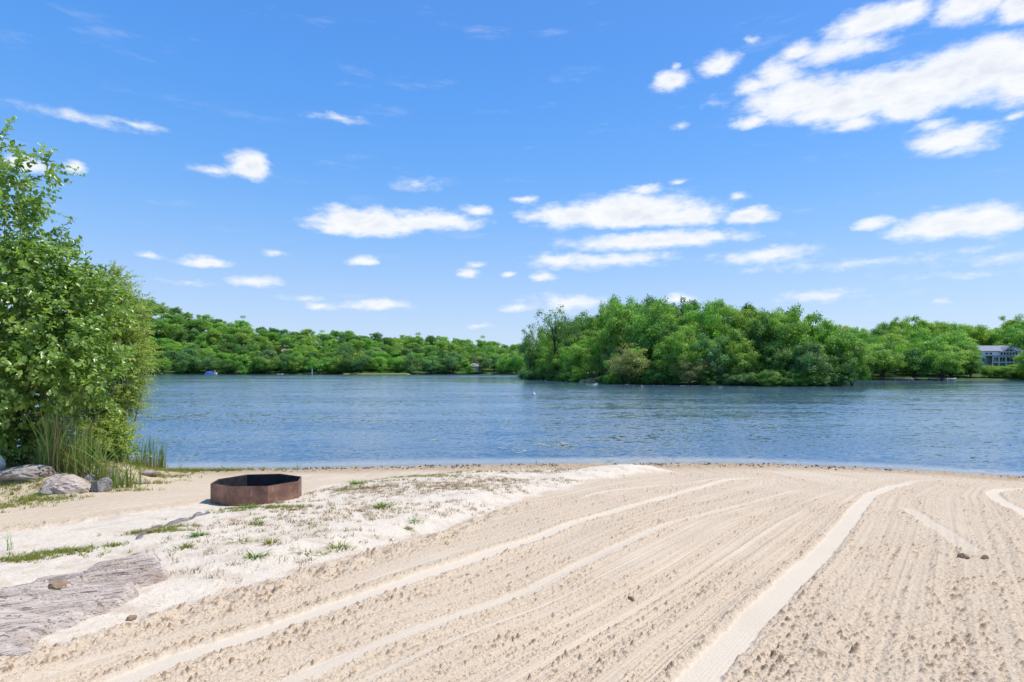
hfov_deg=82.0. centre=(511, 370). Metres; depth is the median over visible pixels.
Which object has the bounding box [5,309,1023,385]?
ground
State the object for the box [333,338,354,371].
tree
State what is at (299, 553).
weed
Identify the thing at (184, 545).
weed
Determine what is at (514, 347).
tree
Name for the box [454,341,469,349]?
tree
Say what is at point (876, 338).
tree
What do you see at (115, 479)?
reed clump
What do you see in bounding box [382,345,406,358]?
tree
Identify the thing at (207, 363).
tree
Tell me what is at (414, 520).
weed
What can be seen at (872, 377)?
shrub
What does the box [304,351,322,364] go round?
tree
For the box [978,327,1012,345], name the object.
tree
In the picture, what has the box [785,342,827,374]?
tree
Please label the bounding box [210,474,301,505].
fire ring
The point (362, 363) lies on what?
tree
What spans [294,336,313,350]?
tree
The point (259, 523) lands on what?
weed
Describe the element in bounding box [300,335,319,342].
tree
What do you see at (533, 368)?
tree
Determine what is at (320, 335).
tree
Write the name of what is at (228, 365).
tree
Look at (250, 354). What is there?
tree
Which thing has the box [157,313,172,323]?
tree
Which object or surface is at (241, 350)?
tree
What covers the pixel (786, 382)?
shrub
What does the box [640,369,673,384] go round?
shrub
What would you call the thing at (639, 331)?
tree
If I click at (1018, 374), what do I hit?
shrub
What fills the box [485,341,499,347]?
tree
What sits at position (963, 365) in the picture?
tree
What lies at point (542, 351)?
tree
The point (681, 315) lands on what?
tree
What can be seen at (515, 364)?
tree
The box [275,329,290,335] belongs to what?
tree
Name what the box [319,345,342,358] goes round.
tree
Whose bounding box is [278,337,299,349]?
tree
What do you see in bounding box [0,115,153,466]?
broadleaf tree
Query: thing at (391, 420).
lake
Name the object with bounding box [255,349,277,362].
tree
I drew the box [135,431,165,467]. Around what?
reed clump
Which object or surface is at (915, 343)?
tree
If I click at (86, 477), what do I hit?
boulder
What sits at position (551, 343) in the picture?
tree
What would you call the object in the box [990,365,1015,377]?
shrub
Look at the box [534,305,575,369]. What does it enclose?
tree
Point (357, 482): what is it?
weed
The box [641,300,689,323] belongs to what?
tree
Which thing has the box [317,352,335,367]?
tree
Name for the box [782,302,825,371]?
tree
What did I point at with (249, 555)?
weed
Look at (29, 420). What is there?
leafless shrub
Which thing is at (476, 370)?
cottage
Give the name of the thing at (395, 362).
tree
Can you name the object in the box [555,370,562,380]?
shrub
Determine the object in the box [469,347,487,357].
tree
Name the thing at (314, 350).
tree
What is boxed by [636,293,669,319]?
tree
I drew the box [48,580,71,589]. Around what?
boulder
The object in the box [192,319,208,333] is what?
tree
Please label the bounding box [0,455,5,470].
white stone
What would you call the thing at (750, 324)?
tree
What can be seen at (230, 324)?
tree
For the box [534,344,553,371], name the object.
tree
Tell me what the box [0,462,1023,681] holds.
beach
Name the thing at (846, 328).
tree
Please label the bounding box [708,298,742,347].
tree
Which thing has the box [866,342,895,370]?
tree
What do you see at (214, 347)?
tree
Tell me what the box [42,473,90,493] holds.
boulder
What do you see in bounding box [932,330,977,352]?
tree
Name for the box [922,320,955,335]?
tree
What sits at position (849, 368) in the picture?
tree
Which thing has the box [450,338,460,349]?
tree
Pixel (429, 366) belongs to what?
tree
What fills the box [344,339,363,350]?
tree
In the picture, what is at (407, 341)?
tree
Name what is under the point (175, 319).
tree
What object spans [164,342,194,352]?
tree
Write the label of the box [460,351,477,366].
tree
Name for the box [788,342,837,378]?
tree
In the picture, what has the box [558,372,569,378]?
shrub
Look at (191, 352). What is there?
tree
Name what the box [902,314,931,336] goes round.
tree
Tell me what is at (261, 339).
tree
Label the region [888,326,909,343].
tree
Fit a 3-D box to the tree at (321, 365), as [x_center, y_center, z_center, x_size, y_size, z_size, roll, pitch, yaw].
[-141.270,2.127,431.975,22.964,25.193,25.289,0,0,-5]
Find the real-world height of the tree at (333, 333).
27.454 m
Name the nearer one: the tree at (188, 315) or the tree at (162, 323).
the tree at (162, 323)
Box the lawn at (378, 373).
[342,373,411,374]
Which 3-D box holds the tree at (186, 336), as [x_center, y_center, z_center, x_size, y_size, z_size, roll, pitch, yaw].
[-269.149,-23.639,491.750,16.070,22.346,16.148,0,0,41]
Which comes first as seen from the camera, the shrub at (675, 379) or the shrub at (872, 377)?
the shrub at (675, 379)
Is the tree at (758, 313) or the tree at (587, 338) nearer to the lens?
the tree at (758, 313)
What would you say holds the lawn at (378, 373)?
on the ground at (897, 374)
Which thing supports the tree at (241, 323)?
on the ground at (897, 374)
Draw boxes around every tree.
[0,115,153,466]
[140,336,158,351]
[141,305,160,318]
[141,318,157,334]
[148,302,171,316]
[148,350,162,359]
[149,357,174,373]
[152,338,175,351]
[155,317,172,337]
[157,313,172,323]
[159,350,178,366]
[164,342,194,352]
[165,324,185,341]
[167,314,185,324]
[169,306,183,315]
[171,352,192,372]
[176,318,198,330]
[177,356,204,372]
[178,348,197,365]
[180,329,200,341]
[182,312,192,321]
[187,344,201,354]
[190,354,220,371]
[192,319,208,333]
[194,342,215,360]
[195,314,212,324]
[195,332,211,346]
[203,345,223,357]
[204,322,229,334]
[204,328,222,345]
[209,319,228,327]
[210,352,230,364]
[213,341,237,354]
[217,334,237,348]
[217,359,238,373]
[222,322,235,332]
[224,323,242,335]
[227,334,243,345]
[227,353,240,364]
[230,344,256,355]
[234,315,250,328]
[234,324,256,343]
[234,328,249,346]
[235,354,253,374]
[242,356,260,372]
[245,349,259,364]
[247,336,269,345]
[248,341,262,352]
[252,329,269,341]
[252,355,279,372]
[255,326,266,332]
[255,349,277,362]
[255,361,269,372]
[258,343,275,354]
[264,332,281,346]
[266,327,276,345]
[266,341,284,353]
[269,332,290,344]
[274,354,287,368]
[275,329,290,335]
[276,355,295,372]
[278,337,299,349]
[281,348,295,354]
[286,344,315,355]
[288,356,308,372]
[290,332,301,342]
[290,335,303,345]
[290,350,302,369]
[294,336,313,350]
[299,329,315,338]
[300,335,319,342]
[303,348,318,358]
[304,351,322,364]
[304,357,333,374]
[310,342,322,351]
[314,330,329,346]
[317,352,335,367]
[319,335,339,349]
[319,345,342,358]
[320,334,333,343]
[327,354,343,372]
[330,330,341,337]
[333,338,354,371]
[334,333,350,344]
[334,358,356,372]
[339,330,354,341]
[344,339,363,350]
[344,354,372,374]
[347,350,366,370]
[349,334,364,344]
[359,338,373,348]
[361,338,383,351]
[363,350,378,369]
[367,332,382,345]
[369,356,388,372]
[370,351,390,363]
[375,336,394,345]
[377,344,388,351]
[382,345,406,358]
[385,350,405,372]
[387,338,404,346]
[391,335,411,343]
[391,341,408,349]
[396,348,417,357]
[398,353,424,373]
[402,338,411,347]
[402,342,421,351]
[407,352,425,364]
[409,332,425,345]
[411,347,427,357]
[417,345,440,357]
[419,355,440,373]
[420,341,436,355]
[422,335,438,345]
[424,351,441,360]
[433,340,447,355]
[433,356,454,373]
[435,335,447,341]
[437,350,456,364]
[442,353,464,372]
[445,343,467,352]
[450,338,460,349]
[453,349,470,355]
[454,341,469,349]
[457,359,475,373]
[459,339,472,344]
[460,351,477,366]
[465,345,475,353]
[466,354,482,373]
[468,345,495,358]
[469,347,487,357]
[474,353,492,372]
[475,335,486,351]
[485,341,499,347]
[486,354,500,370]
[495,353,514,372]
[497,348,507,356]
[507,344,521,353]
[507,354,525,373]
[508,350,525,356]
[516,323,542,367]
[525,351,536,370]
[528,348,544,370]
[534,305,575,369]
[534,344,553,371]
[536,327,551,345]
[536,347,549,369]
[539,331,552,346]
[541,337,552,346]
[543,342,563,373]
[546,322,572,353]
[553,339,596,372]
[556,334,575,368]
[559,313,582,345]
[561,328,589,355]
[562,343,595,376]
[572,309,595,345]
[579,315,601,344]
[582,330,611,375]
[582,336,600,375]
[588,328,606,356]
[592,301,613,330]
[597,300,608,325]
[598,300,644,356]
[599,293,633,329]
[600,307,631,350]
[600,345,622,374]
[604,343,653,382]
[604,353,629,376]
[609,352,632,383]
[622,314,681,369]
[623,346,648,379]
[625,297,643,310]
[625,316,649,358]
[630,305,637,316]
[632,299,663,319]
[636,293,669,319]
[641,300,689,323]
[642,294,686,357]
[649,351,670,376]
[651,322,678,377]
[651,330,696,380]
[665,306,704,332]
[670,322,704,364]
[672,296,703,328]
[684,300,726,357]
[688,331,731,378]
[691,300,737,371]
[704,298,729,331]
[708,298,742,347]
[708,323,752,354]
[720,340,742,375]
[727,338,767,374]
[728,302,760,338]
[729,303,767,372]
[739,311,772,329]
[740,315,768,377]
[744,311,779,370]
[752,308,789,325]
[756,310,807,378]
[758,343,793,372]
[758,347,776,370]
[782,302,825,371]
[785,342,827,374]
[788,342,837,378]
[809,311,840,378]
[817,329,859,373]
[823,354,861,385]
[829,324,852,336]
[830,337,877,385]
[842,345,874,373]
[848,326,873,340]
[857,337,879,345]
[864,349,908,378]
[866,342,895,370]
[867,334,891,347]
[868,343,897,375]
[869,327,890,339]
[872,320,899,333]
[875,329,908,351]
[888,315,919,331]
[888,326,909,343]
[890,336,912,350]
[891,345,938,378]
[893,337,936,374]
[896,327,932,342]
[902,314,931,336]
[916,336,959,375]
[917,333,948,341]
[920,349,969,379]
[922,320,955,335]
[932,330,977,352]
[939,345,976,375]
[946,323,966,333]
[946,328,976,347]
[954,339,982,360]
[960,352,984,376]
[963,324,996,345]
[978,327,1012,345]
[993,328,1023,349]
[998,311,1023,342]
[1004,320,1023,348]
[1013,347,1023,374]
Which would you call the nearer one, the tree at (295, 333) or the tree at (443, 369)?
the tree at (443, 369)
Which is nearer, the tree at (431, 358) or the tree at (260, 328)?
the tree at (431, 358)
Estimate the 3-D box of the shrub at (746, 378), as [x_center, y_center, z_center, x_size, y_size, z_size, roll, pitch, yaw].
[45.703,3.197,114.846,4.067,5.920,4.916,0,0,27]
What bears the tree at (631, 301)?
on the ground at (897, 374)
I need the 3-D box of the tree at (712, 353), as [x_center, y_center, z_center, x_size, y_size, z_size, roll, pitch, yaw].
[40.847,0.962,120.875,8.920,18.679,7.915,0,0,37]
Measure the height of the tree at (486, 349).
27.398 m
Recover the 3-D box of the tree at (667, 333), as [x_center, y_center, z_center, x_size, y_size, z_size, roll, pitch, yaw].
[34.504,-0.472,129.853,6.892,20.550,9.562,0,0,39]
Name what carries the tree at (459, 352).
on the ground at (897, 374)
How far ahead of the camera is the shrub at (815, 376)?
110.56 m
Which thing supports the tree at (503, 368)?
on the ground at (897, 374)
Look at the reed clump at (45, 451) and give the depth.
13.24 m
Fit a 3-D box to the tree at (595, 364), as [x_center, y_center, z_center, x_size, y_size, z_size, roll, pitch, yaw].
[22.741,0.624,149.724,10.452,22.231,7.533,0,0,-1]
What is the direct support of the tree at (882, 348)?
on the ground at (897, 374)
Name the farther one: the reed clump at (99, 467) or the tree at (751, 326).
the tree at (751, 326)
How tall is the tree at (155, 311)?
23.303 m
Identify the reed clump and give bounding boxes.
[7,398,74,470]
[18,404,91,472]
[52,406,133,479]
[52,434,139,479]
[95,452,158,489]
[130,455,161,468]
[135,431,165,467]
[153,437,168,468]
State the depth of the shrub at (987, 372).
181.32 m
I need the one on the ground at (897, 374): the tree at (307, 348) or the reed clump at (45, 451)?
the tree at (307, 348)
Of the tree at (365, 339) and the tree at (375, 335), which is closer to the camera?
the tree at (365, 339)
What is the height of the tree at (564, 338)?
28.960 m
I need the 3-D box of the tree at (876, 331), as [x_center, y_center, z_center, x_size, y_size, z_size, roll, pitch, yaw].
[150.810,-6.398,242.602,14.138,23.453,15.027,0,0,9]
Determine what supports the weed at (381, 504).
on the beach
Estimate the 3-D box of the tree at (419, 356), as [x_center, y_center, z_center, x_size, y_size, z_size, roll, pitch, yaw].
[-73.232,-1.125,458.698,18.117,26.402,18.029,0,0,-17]
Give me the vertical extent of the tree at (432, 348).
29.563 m
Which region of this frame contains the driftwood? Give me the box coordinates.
[135,512,209,539]
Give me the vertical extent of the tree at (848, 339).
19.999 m
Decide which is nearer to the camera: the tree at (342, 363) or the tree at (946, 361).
the tree at (946, 361)
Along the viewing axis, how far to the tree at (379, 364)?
431.80 m
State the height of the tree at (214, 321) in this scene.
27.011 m
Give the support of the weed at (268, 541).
on the beach
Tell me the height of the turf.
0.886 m
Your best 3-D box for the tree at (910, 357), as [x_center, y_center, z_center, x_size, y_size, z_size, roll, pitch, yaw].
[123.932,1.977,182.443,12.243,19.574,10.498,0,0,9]
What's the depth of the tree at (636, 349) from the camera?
128.00 m
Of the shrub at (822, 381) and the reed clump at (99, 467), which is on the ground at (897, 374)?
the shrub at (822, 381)
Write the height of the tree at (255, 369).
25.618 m
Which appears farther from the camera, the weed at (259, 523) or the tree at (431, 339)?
the tree at (431, 339)
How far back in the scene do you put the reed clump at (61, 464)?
13.25 m
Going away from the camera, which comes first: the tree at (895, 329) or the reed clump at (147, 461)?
the reed clump at (147, 461)
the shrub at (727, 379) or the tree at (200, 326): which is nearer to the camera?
the shrub at (727, 379)
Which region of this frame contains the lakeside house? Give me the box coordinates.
[973,346,1023,367]
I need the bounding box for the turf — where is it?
[0,459,395,512]
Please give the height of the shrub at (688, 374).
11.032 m
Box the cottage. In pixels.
[469,363,478,371]
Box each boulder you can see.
[0,464,57,480]
[36,481,58,494]
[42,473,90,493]
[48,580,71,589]
[82,473,94,481]
[90,477,112,491]
[138,470,158,475]
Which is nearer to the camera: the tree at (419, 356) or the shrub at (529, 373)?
the shrub at (529, 373)
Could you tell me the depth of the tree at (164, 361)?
429.98 m
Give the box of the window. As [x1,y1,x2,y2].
[1007,357,1013,361]
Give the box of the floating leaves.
[312,425,775,452]
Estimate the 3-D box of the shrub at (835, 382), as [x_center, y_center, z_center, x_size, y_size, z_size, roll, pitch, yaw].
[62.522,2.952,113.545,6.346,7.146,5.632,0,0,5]
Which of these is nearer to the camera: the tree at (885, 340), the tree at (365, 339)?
the tree at (885, 340)
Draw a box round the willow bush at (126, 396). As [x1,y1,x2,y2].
[6,260,165,460]
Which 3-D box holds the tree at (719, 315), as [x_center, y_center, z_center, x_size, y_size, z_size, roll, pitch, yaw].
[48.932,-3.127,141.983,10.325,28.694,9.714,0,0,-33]
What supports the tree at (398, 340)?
on the ground at (897, 374)
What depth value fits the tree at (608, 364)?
135.26 m
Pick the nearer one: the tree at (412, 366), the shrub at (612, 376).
the shrub at (612, 376)
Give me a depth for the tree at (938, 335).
215.57 m
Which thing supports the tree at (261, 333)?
on the ground at (897, 374)
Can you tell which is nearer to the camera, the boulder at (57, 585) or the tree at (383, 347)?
the boulder at (57, 585)
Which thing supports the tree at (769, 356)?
on the ground at (897, 374)
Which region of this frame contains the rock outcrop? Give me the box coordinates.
[0,552,169,655]
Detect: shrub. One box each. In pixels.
[1,375,119,465]
[517,369,526,378]
[521,370,534,378]
[532,370,538,378]
[536,370,550,379]
[544,368,556,379]
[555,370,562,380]
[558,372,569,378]
[561,369,571,381]
[568,367,589,381]
[597,376,603,382]
[604,369,618,383]
[614,376,629,383]
[624,373,642,383]
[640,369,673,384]
[663,374,681,384]
[668,360,713,384]
[694,368,719,384]
[720,373,739,385]
[737,372,756,385]
[751,369,782,385]
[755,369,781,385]
[778,369,805,385]
[779,377,797,385]
[791,370,816,385]
[800,374,820,385]
[815,375,831,385]
[819,367,856,385]
[858,372,875,379]
[979,365,1008,377]
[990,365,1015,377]
[1007,363,1023,378]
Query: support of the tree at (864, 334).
on the ground at (897, 374)
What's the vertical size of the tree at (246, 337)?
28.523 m
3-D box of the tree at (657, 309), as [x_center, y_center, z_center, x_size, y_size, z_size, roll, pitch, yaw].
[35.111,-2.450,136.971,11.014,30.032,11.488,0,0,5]
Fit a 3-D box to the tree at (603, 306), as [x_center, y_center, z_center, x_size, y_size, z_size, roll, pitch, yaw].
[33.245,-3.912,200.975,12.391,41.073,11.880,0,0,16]
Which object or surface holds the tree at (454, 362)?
on the ground at (897, 374)
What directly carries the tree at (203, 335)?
on the ground at (897, 374)
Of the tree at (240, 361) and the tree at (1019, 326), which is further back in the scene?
the tree at (240, 361)
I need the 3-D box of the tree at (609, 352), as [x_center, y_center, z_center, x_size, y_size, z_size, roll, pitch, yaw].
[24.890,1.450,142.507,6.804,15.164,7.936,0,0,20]
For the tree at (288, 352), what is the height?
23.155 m
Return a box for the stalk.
[0,530,13,550]
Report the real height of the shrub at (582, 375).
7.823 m
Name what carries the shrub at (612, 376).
on the ground at (897, 374)
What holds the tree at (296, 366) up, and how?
on the ground at (897, 374)
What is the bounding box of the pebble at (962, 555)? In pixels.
[957,553,969,558]
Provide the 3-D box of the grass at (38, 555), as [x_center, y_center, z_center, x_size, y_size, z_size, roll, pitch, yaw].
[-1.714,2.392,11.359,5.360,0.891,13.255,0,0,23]
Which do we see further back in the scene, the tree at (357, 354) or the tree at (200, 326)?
the tree at (200, 326)
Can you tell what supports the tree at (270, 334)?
on the ground at (897, 374)
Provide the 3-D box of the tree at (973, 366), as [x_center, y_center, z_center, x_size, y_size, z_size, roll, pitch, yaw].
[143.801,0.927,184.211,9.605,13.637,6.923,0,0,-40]
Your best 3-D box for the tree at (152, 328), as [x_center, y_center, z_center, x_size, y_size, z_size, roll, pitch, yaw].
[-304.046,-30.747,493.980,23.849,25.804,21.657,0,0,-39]
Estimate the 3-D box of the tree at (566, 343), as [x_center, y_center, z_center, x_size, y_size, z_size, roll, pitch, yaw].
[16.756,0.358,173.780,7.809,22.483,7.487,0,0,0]
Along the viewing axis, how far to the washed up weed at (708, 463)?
17.86 m
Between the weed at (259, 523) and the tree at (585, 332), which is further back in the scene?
the tree at (585, 332)
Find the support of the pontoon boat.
on the lake
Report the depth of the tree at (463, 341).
551.73 m
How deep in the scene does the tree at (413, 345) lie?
495.42 m
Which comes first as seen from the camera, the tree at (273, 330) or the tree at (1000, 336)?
the tree at (1000, 336)
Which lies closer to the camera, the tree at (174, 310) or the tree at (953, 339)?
the tree at (953, 339)
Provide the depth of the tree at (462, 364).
435.28 m
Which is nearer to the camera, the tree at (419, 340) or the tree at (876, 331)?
the tree at (876, 331)
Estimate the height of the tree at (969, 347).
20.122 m
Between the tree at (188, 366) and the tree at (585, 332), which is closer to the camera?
the tree at (585, 332)
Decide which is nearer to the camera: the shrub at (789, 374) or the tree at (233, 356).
the shrub at (789, 374)
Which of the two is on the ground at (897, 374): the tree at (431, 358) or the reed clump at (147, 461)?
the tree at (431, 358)
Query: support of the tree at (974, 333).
on the ground at (897, 374)
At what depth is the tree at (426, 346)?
492.45 m
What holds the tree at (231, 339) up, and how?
on the ground at (897, 374)
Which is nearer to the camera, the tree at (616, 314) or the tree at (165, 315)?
the tree at (616, 314)
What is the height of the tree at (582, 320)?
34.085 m
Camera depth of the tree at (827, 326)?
119.38 m
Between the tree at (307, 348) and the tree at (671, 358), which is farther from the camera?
the tree at (307, 348)
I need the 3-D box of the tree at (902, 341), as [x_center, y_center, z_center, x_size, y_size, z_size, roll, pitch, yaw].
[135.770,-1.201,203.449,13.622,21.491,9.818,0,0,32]
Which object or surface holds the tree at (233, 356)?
on the ground at (897, 374)
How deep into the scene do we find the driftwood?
8.27 m
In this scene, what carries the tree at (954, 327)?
on the ground at (897, 374)
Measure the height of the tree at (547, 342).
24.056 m
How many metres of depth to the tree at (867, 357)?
185.91 m
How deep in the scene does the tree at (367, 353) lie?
454.02 m
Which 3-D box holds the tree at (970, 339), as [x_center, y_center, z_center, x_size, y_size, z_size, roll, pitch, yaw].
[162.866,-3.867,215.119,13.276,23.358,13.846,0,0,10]
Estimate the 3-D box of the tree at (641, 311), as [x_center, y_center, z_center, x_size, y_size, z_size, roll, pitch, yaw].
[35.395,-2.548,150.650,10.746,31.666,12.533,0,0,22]
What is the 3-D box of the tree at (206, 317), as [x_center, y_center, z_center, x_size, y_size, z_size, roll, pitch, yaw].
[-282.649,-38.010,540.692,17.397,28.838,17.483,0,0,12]
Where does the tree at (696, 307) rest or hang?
on the ground at (897, 374)
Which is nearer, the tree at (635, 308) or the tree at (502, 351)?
the tree at (635, 308)
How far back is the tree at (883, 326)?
260.55 m
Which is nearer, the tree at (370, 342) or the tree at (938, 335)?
the tree at (938, 335)
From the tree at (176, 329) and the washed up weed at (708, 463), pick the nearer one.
the washed up weed at (708, 463)
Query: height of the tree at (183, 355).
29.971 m
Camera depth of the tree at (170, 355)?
449.15 m
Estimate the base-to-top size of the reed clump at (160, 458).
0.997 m
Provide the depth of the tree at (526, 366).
212.14 m
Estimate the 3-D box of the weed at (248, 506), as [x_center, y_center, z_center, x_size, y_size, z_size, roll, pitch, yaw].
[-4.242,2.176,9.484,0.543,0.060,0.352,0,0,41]
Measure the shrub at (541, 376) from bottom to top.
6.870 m
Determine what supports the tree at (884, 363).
on the ground at (897, 374)
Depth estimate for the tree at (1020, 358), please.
175.19 m
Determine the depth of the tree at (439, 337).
546.97 m
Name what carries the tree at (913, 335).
on the ground at (897, 374)
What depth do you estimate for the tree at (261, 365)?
431.14 m
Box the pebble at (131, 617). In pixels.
[126,615,136,620]
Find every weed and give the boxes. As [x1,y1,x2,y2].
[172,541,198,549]
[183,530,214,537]
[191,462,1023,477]
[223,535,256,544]
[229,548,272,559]
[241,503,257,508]
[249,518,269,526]
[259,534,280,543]
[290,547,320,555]
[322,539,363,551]
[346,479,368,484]
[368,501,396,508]
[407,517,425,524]
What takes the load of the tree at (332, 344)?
on the ground at (897, 374)
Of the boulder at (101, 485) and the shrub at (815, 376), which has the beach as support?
the boulder at (101, 485)
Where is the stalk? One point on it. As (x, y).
(10, 542)
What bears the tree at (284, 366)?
on the ground at (897, 374)
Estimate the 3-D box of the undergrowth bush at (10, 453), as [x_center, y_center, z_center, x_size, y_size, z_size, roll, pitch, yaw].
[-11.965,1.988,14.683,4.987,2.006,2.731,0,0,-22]
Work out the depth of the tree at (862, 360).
115.23 m
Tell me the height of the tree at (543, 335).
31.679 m
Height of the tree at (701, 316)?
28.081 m
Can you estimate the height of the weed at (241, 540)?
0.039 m
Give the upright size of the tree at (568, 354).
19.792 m
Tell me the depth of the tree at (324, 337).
512.03 m
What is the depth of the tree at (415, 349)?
475.12 m
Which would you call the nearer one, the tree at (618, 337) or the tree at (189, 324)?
the tree at (618, 337)
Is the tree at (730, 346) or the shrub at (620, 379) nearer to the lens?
the tree at (730, 346)
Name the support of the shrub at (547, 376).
on the ground at (897, 374)
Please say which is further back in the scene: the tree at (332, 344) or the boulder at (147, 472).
the tree at (332, 344)
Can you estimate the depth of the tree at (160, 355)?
448.97 m
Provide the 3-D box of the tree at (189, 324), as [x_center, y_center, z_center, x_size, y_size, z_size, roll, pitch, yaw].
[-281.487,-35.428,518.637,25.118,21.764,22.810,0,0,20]
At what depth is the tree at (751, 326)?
122.89 m
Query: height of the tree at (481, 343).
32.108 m
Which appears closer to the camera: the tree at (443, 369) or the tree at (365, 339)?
the tree at (443, 369)
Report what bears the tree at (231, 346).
on the ground at (897, 374)
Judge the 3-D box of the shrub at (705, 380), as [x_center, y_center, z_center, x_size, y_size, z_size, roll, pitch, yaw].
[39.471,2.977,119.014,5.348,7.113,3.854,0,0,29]
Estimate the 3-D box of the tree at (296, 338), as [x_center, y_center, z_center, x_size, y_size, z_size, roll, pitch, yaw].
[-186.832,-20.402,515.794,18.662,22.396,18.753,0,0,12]
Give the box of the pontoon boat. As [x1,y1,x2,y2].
[204,371,216,374]
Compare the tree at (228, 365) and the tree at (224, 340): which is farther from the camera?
the tree at (224, 340)
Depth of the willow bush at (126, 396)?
16.00 m
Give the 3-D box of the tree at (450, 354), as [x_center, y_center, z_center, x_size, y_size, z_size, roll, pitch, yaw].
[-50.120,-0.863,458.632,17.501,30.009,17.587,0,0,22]
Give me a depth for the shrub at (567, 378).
158.65 m
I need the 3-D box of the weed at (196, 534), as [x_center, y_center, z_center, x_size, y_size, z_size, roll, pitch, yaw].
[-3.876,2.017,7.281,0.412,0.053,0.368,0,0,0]
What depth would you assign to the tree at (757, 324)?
119.89 m
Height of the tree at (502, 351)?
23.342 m
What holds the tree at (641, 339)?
on the ground at (897, 374)
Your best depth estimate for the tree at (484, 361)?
444.19 m
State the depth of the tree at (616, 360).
125.54 m
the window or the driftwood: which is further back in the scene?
the window
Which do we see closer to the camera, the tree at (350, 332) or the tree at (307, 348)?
the tree at (307, 348)
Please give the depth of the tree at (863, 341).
211.24 m
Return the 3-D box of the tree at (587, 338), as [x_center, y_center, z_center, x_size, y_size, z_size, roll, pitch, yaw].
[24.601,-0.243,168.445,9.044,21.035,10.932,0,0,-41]
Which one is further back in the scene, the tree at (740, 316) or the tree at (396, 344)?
the tree at (396, 344)
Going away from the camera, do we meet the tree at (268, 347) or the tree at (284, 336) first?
the tree at (268, 347)
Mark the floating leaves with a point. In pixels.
(564, 443)
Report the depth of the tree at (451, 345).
499.22 m
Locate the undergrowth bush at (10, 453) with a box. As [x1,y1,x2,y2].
[0,413,151,467]
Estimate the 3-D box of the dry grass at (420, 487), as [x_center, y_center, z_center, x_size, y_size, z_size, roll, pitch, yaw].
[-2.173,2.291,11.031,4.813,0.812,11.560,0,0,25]
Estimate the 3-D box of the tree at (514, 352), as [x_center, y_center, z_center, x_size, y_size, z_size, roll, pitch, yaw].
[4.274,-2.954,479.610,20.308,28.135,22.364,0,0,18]
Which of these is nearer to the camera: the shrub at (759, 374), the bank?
the shrub at (759, 374)
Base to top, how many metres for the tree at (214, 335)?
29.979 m
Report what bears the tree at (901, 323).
on the ground at (897, 374)
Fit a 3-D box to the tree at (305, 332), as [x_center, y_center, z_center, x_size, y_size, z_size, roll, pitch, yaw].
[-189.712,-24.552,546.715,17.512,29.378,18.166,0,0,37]
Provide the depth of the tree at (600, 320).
175.54 m
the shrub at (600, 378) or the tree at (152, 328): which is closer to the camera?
the shrub at (600, 378)
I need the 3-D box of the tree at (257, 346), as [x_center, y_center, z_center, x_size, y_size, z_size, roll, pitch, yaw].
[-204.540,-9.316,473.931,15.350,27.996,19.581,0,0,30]
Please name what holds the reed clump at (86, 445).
on the beach
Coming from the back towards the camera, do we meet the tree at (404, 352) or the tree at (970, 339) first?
the tree at (404, 352)
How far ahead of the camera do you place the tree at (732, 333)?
122.79 m
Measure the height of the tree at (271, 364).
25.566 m
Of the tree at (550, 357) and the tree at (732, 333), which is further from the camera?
the tree at (550, 357)
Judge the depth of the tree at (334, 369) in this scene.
434.85 m
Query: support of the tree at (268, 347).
on the ground at (897, 374)
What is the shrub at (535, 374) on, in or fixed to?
on the ground at (897, 374)
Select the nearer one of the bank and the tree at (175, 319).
the bank
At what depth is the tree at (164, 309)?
541.74 m
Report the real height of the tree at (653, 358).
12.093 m
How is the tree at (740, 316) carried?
on the ground at (897, 374)
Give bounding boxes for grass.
[0,465,597,563]
[136,468,596,581]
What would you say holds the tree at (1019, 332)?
on the ground at (897, 374)
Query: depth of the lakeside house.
206.53 m
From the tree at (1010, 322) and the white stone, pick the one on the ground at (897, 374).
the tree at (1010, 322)
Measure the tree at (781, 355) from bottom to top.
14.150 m
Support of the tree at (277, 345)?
on the ground at (897, 374)
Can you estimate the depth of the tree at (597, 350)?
157.39 m
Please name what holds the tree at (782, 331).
on the ground at (897, 374)
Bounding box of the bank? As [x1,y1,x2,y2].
[579,378,595,382]
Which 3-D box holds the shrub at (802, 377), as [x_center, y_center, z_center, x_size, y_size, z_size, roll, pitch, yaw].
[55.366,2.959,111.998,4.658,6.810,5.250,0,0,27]
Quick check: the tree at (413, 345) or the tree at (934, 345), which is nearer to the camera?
the tree at (934, 345)
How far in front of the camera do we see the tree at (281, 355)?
446.90 m
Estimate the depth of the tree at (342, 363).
431.11 m
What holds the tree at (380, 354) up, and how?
on the ground at (897, 374)
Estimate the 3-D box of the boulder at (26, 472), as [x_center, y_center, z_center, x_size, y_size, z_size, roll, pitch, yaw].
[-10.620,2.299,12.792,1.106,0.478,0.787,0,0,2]
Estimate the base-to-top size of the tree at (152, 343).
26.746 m
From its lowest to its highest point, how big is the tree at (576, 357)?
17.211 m
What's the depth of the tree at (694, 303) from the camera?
148.91 m
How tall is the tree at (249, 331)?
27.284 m
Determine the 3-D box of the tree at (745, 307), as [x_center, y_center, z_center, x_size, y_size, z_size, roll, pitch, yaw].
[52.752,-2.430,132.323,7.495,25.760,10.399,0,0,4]
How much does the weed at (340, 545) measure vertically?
0.076 m
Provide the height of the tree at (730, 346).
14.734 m
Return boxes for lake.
[6,374,1023,476]
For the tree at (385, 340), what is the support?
on the ground at (897, 374)
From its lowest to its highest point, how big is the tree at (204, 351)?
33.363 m
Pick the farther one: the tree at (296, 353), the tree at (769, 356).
the tree at (296, 353)
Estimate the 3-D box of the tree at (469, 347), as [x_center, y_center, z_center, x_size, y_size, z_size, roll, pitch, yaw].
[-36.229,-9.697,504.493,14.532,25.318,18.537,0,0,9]
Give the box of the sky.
[0,0,1023,348]

